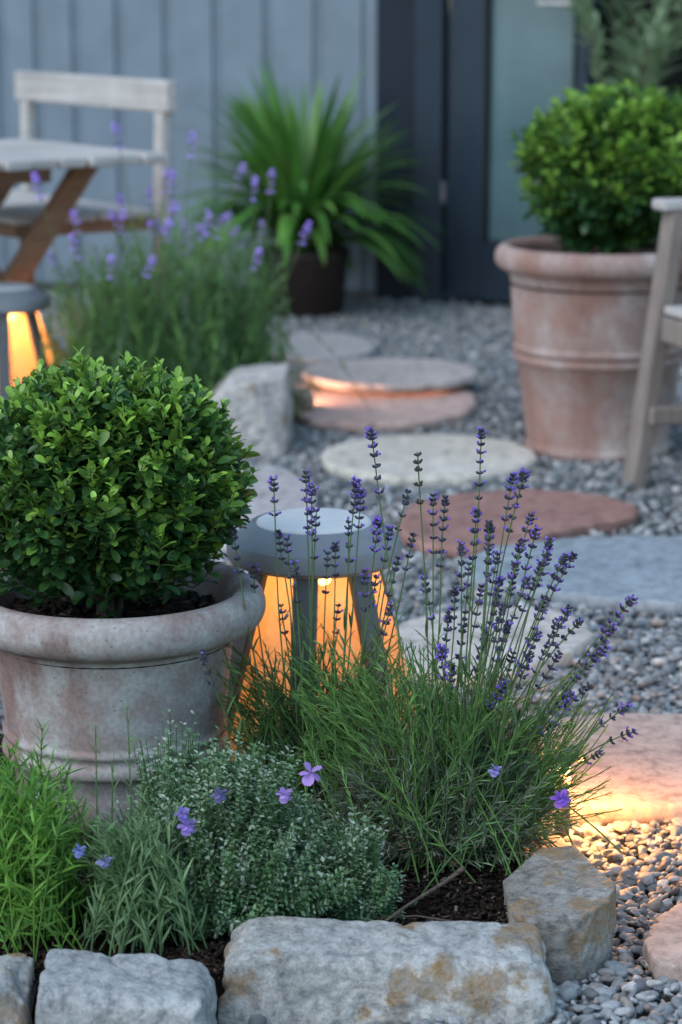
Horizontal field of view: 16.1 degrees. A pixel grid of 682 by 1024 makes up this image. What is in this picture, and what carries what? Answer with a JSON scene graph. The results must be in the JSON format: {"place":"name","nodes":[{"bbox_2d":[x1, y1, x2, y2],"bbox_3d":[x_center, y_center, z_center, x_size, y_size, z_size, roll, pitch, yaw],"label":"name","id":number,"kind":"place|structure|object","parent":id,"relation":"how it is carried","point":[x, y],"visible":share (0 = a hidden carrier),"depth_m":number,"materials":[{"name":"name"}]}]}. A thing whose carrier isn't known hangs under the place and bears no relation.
{"place":"outdoors","nodes":[
{"label":"outdoors","id":0,"kind":"place"},
{"bbox_2d":[0,0,681,305],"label":"house","id":1,"kind":"structure","parent":0,"point":[514,64],"depth_m":8.39,"materials":[{"name":"paint"}]},
{"bbox_2d":[441,0,596,302],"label":"door","id":2,"kind":"structure","parent":1,"relation":"in","point":[508,58],"depth_m":8.16,"materials":[{"name":"grey glass"}]},
{"bbox_2d":[491,0,681,241],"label":"dark window","id":3,"kind":"structure","parent":1,"relation":"in","point":[676,78],"depth_m":8.34,"materials":[{"name":"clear glass"}]},
{"bbox_2d":[0,52,681,1023],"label":"ground","id":4,"kind":"structure","parent":0,"point":[644,1014],"depth_m":4.31,"materials":[{"name":"grey gravel"}]},
{"bbox_2d":[0,953,35,1023],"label":"edging stone","id":5,"kind":"object","parent":4,"relation":"on","point":[17,979],"visible":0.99,"depth_m":2.53,"materials":[{"name":"grey stone"}]},
{"bbox_2d":[0,282,50,399],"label":"garden lamp","id":6,"kind":"object","parent":4,"relation":"on","point":[27,300],"visible":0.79,"depth_m":5.84,"materials":[{"name":"grey metal"}]},
{"bbox_2d":[0,138,167,387],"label":"garden table","id":7,"kind":"object","parent":4,"relation":"on","point":[22,160],"visible":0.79,"depth_m":6.17,"materials":[{"name":"brown wood"}]},
{"bbox_2d":[0,71,176,383],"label":"garden chair","id":8,"kind":"object","parent":4,"relation":"on","point":[21,209],"visible":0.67,"depth_m":6.51,"materials":[{"name":"grey wood"}]},
{"bbox_2d":[35,949,217,1023],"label":"edging stone","id":9,"kind":"object","parent":4,"relation":"on","point":[81,987],"visible":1,"depth_m":2.50,"materials":[{"name":"grey stone"}]},
{"bbox_2d":[0,734,524,1023],"bbox_3d":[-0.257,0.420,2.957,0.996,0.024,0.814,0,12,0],"label":"mulch","id":10,"kind":"object","parent":4,"relation":"on","point":[220,946],"visible":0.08,"depth_m":2.79,"materials":[{"name":"brown soil"}]},
{"bbox_2d":[0,717,103,961],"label":"tarragon","id":11,"kind":"object","parent":10,"relation":"on","point":[38,868],"visible":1,"depth_m":2.67,"materials":[{"name":"green plant"}]},
{"bbox_2d":[0,560,265,832],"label":"plant pot","id":12,"kind":"object","parent":10,"relation":"on","point":[69,673],"visible":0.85,"depth_m":2.99,"materials":[{"name":"ceramic"}]},
{"bbox_2d":[0,345,260,618],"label":"boxwood","id":13,"kind":"object","parent":12,"relation":"on","point":[118,481],"visible":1,"depth_m":2.95,"materials":[{"name":"green plant"}]},
{"bbox_2d":[74,699,207,956],"bbox_3d":[-0.225,0.350,2.659,0.156,0.266,0.163,0,12,0],"label":"young lavender","id":14,"kind":"object","parent":10,"relation":"on","point":[143,903],"visible":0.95,"depth_m":2.66,"materials":[{"name":"green plant"}]},
{"bbox_2d":[72,844,115,938],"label":"purple flower","id":15,"kind":"object","parent":14,"relation":"attached to","point":[79,853],"visible":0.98,"depth_m":2.63,"materials":[{"name":"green plant"}]},
{"bbox_2d":[95,854,131,935],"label":"purple flower","id":16,"kind":"object","parent":14,"relation":"attached to","point":[104,864],"visible":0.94,"depth_m":2.62,"materials":[{"name":"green plant"}]},
{"bbox_2d":[101,709,223,851],"bbox_3d":[-0.188,0.342,2.800,0.186,0.231,0.133,0,12,0],"label":"thyme","id":17,"kind":"object","parent":10,"relation":"on","point":[153,777],"visible":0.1,"depth_m":2.78,"materials":[{"name":"green plant"}]},
{"bbox_2d":[85,726,362,941],"bbox_3d":[-0.133,0.359,2.740,0.322,0.227,0.208,0,12,0],"label":"thyme","id":18,"kind":"object","parent":10,"relation":"on","point":[265,878],"visible":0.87,"depth_m":2.70,"materials":[{"name":"green plant"}]},
{"bbox_2d":[174,806,197,917],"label":"purple flower","id":19,"kind":"object","parent":18,"relation":"attached to","point":[182,810],"visible":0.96,"depth_m":2.63,"materials":[{"name":"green plant"}]},
{"bbox_2d":[177,817,207,928],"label":"purple flower","id":20,"kind":"object","parent":18,"relation":"attached to","point":[187,830],"visible":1,"depth_m":2.62,"materials":[{"name":"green plant"}]},
{"bbox_2d":[210,787,231,873],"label":"purple flower","id":21,"kind":"object","parent":18,"relation":"attached to","point":[218,798],"visible":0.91,"depth_m":2.66,"materials":[{"name":"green plant"}]},
{"bbox_2d":[276,787,296,895],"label":"purple flower","id":22,"kind":"object","parent":18,"relation":"attached to","point":[284,798],"visible":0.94,"depth_m":2.66,"materials":[{"name":"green plant"}]},
{"bbox_2d":[299,762,322,871],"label":"purple flower","id":23,"kind":"object","parent":18,"relation":"attached to","point":[309,777],"visible":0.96,"depth_m":2.69,"materials":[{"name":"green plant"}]},
{"bbox_2d":[199,469,416,841],"bbox_3d":[-0.037,0.170,3.048,0.269,0.467,0.322,0,12,0],"label":"lavender","id":24,"kind":"object","parent":10,"relation":"on","point":[269,731],"visible":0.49,"depth_m":3.03,"materials":[{"name":"green plant"}]},
{"bbox_2d":[316,805,406,921],"bbox_3d":[0.021,0.402,2.752,0.109,0.140,0.087,0,12,0],"label":"thyme","id":25,"kind":"object","parent":10,"relation":"on","point":[376,897],"visible":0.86,"depth_m":2.74,"materials":[{"name":"green plant"}]},
{"bbox_2d":[374,865,465,920],"bbox_3d":[0.101,0.440,2.744,0.133,0.042,0.059,-9,15,-35],"label":"twig","id":26,"kind":"object","parent":10,"relation":"on","point":[461,869],"visible":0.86,"depth_m":2.75,"materials":[{"name":"brown wood"}]},
{"bbox_2d":[281,426,637,905],"bbox_3d":[0.162,0.159,2.925,0.445,0.540,0.331,-5,13,-20],"label":"lavender","id":27,"kind":"object","parent":10,"relation":"on","point":[424,771],"visible":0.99,"depth_m":2.90,"materials":[{"name":"green plant"}]},
{"bbox_2d":[457,764,501,837],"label":"purple flower","id":28,"kind":"object","parent":27,"relation":"attached to","point":[494,773],"visible":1,"depth_m":2.79,"materials":[{"name":"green plant"}]},
{"bbox_2d":[508,789,570,808],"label":"purple flower","id":29,"kind":"object","parent":27,"relation":"attached to","point":[559,803],"visible":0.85,"depth_m":2.88,"materials":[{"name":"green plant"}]},
{"bbox_2d":[518,835,568,859],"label":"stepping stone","id":30,"kind":"object","parent":10,"relation":"on","point":[561,841],"visible":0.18,"depth_m":2.98,"materials":[{"name":"stone"}]},
{"bbox_2d":[503,845,616,987],"bbox_3d":[0.252,0.473,2.802,0.129,0.110,0.205,0,12,0],"label":"edging stone","id":31,"kind":"object","parent":10,"relation":"on","point":[562,899],"visible":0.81,"depth_m":2.74,"materials":[{"name":"grey stone"}]},
{"bbox_2d":[218,466,317,553],"bbox_3d":[-0.233,-0.008,5.093,0.368,0.032,0.788,0,12,0],"label":"stepping stone","id":32,"kind":"object","parent":4,"relation":"on","point":[289,494],"visible":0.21,"depth_m":5.18,"materials":[{"name":"grey stone"}]},
{"bbox_2d":[253,243,349,318],"bbox_3d":[-0.135,-0.777,8.143,0.330,0.225,0.330,0,12,0],"label":"planter","id":33,"kind":"object","parent":4,"relation":"on","point":[315,286],"visible":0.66,"depth_m":8.02,"materials":[{"name":"ceramic"}]},
{"bbox_2d":[170,55,448,299],"bbox_3d":[-0.132,-1.123,8.068,1.016,0.805,1.018,0,12,0],"label":"strappy plant","id":34,"kind":"object","parent":33,"relation":"on","point":[312,180],"visible":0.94,"depth_m":7.96,"materials":[{"name":"green plant"}]},
{"bbox_2d":[292,386,314,427],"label":"rock","id":35,"kind":"object","parent":4,"relation":"on","point":[309,396],"visible":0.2,"depth_m":6.15,"materials":[{"name":"grey stone"}]},
{"bbox_2d":[220,508,415,765],"bbox_3d":[-0.037,0.191,3.339,0.356,0.374,0.387,0,12,0],"label":"garden lamp","id":36,"kind":"object","parent":4,"relation":"on","point":[255,541],"visible":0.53,"depth_m":3.24,"materials":[{"name":"grey metal"}]},
{"bbox_2d":[270,332,375,365],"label":"stepping stone","id":37,"kind":"object","parent":4,"relation":"on","point":[344,346],"visible":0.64,"depth_m":7.23,"materials":[{"name":"grey stone"}]},
{"bbox_2d":[294,381,475,434],"bbox_3d":[0.110,-0.286,6.359,0.490,0.033,0.791,0,12,0],"label":"stepping stone","id":38,"kind":"object","parent":4,"relation":"on","point":[396,412],"visible":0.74,"depth_m":6.18,"materials":[{"name":"stone"}]},
{"bbox_2d":[301,358,477,391],"bbox_3d":[0.131,-0.351,6.563,0.481,0.070,0.476,0,12,0],"label":"raised stepping stone","id":39,"kind":"object","parent":38,"relation":"on","point":[392,374],"visible":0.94,"depth_m":6.49,"materials":[{"name":"white stone"}]},
{"bbox_2d":[217,916,555,1023],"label":"edging stone","id":40,"kind":"object","parent":4,"relation":"on","point":[287,970],"visible":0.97,"depth_m":2.57,"materials":[{"name":"grey stone"}]},
{"bbox_2d":[321,434,537,488],"bbox_3d":[0.204,-0.119,5.602,0.501,0.033,0.530,0,12,0],"label":"stepping stone","id":41,"kind":"object","parent":4,"relation":"on","point":[450,460],"visible":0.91,"depth_m":5.54,"materials":[{"name":"beige stone"}]},
{"bbox_2d":[399,606,593,690],"bbox_3d":[0.239,0.222,4.048,0.332,0.033,0.456,11,16,40],"label":"stepping stone","id":42,"kind":"object","parent":4,"relation":"on","point":[578,641],"visible":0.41,"depth_m":4.03,"materials":[{"name":"grey stone"}]},
{"bbox_2d":[399,489,638,559],"bbox_3d":[0.326,0.019,4.972,0.418,0.033,0.606,12,17,44],"label":"stepping stone","id":43,"kind":"object","parent":4,"relation":"on","point":[561,514],"visible":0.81,"depth_m":4.94,"materials":[{"name":"stone"}]},
{"bbox_2d":[543,743,583,837],"bbox_3d":[0.289,0.367,3.145,0.054,0.134,0.054,0,12,0],"label":"spike light","id":44,"kind":"object","parent":4,"relation":"on","point":[562,832],"visible":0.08,"depth_m":3.14,"materials":[{"name":"black"}]},
{"bbox_2d":[457,536,681,617],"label":"stepping stone","id":45,"kind":"object","parent":4,"relation":"on","point":[612,572],"visible":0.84,"depth_m":4.48,"materials":[{"name":"grey stone"}]},
{"bbox_2d":[495,235,681,463],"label":"plant pot","id":46,"kind":"object","parent":4,"relation":"on","point":[579,322],"visible":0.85,"depth_m":5.57,"materials":[{"name":"ceramic"}]},
{"bbox_2d":[506,74,681,254],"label":"boxwood","id":47,"kind":"object","parent":46,"relation":"on","point":[602,169],"visible":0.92,"depth_m":5.50,"materials":[{"name":"green plant"}]},
{"bbox_2d":[536,713,681,826],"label":"flagstone","id":48,"kind":"object","parent":4,"relation":"on","point":[644,773],"visible":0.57,"depth_m":3.35,"materials":[{"name":"stone"}]},
{"bbox_2d":[621,198,681,490],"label":"armchair","id":49,"kind":"object","parent":4,"relation":"on","point":[663,328],"visible":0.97,"depth_m":5.27,"materials":[{"name":"grey wood"}]},
{"bbox_2d":[643,903,681,981],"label":"stepping stone","id":50,"kind":"object","parent":4,"relation":"on","point":[662,949],"visible":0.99,"depth_m":2.76,"materials":[{"name":"stone"}]},
{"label":"soil","id":51,"kind":"structure","parent":4,"relation":"on","visible":0},
{"bbox_2d":[31,168,177,378],"bbox_3d":[-0.600,-0.505,5.792,0.486,0.613,0.432,-6,14,-26],"label":"lavender","id":52,"kind":"object","parent":51,"relation":"on","point":[106,342],"visible":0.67,"depth_m":5.79,"materials":[{"name":"green plant"}]},
{"bbox_2d":[94,123,246,399],"bbox_3d":[-0.444,-0.581,5.878,0.445,0.724,0.500,0,12,0],"label":"lavender","id":53,"kind":"object","parent":51,"relation":"on","point":[186,352],"visible":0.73,"depth_m":5.84,"materials":[{"name":"green plant"}]},
{"bbox_2d":[211,363,292,462],"bbox_3d":[-0.223,-0.211,5.810,0.218,0.264,0.258,0,12,0],"label":"boulder","id":54,"kind":"object","parent":51,"relation":"on","point":[259,407],"visible":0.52,"depth_m":5.71,"materials":[{"name":"grey stone"}]},
{"bbox_2d":[147,169,369,419],"bbox_3d":[-0.260,-0.554,6.052,0.464,0.597,0.502,-10,16,-37],"label":"lavender","id":55,"kind":"object","parent":51,"relation":"on","point":[246,324],"visible":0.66,"depth_m":5.97,"materials":[{"name":"green plant"}]},
{"bbox_2d":[566,0,681,99],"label":"leafy plant","id":56,"kind":"object","parent":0,"point":[660,40],"visible":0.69,"depth_m":7.39,"materials":[{"name":"green plant"}]}
]}

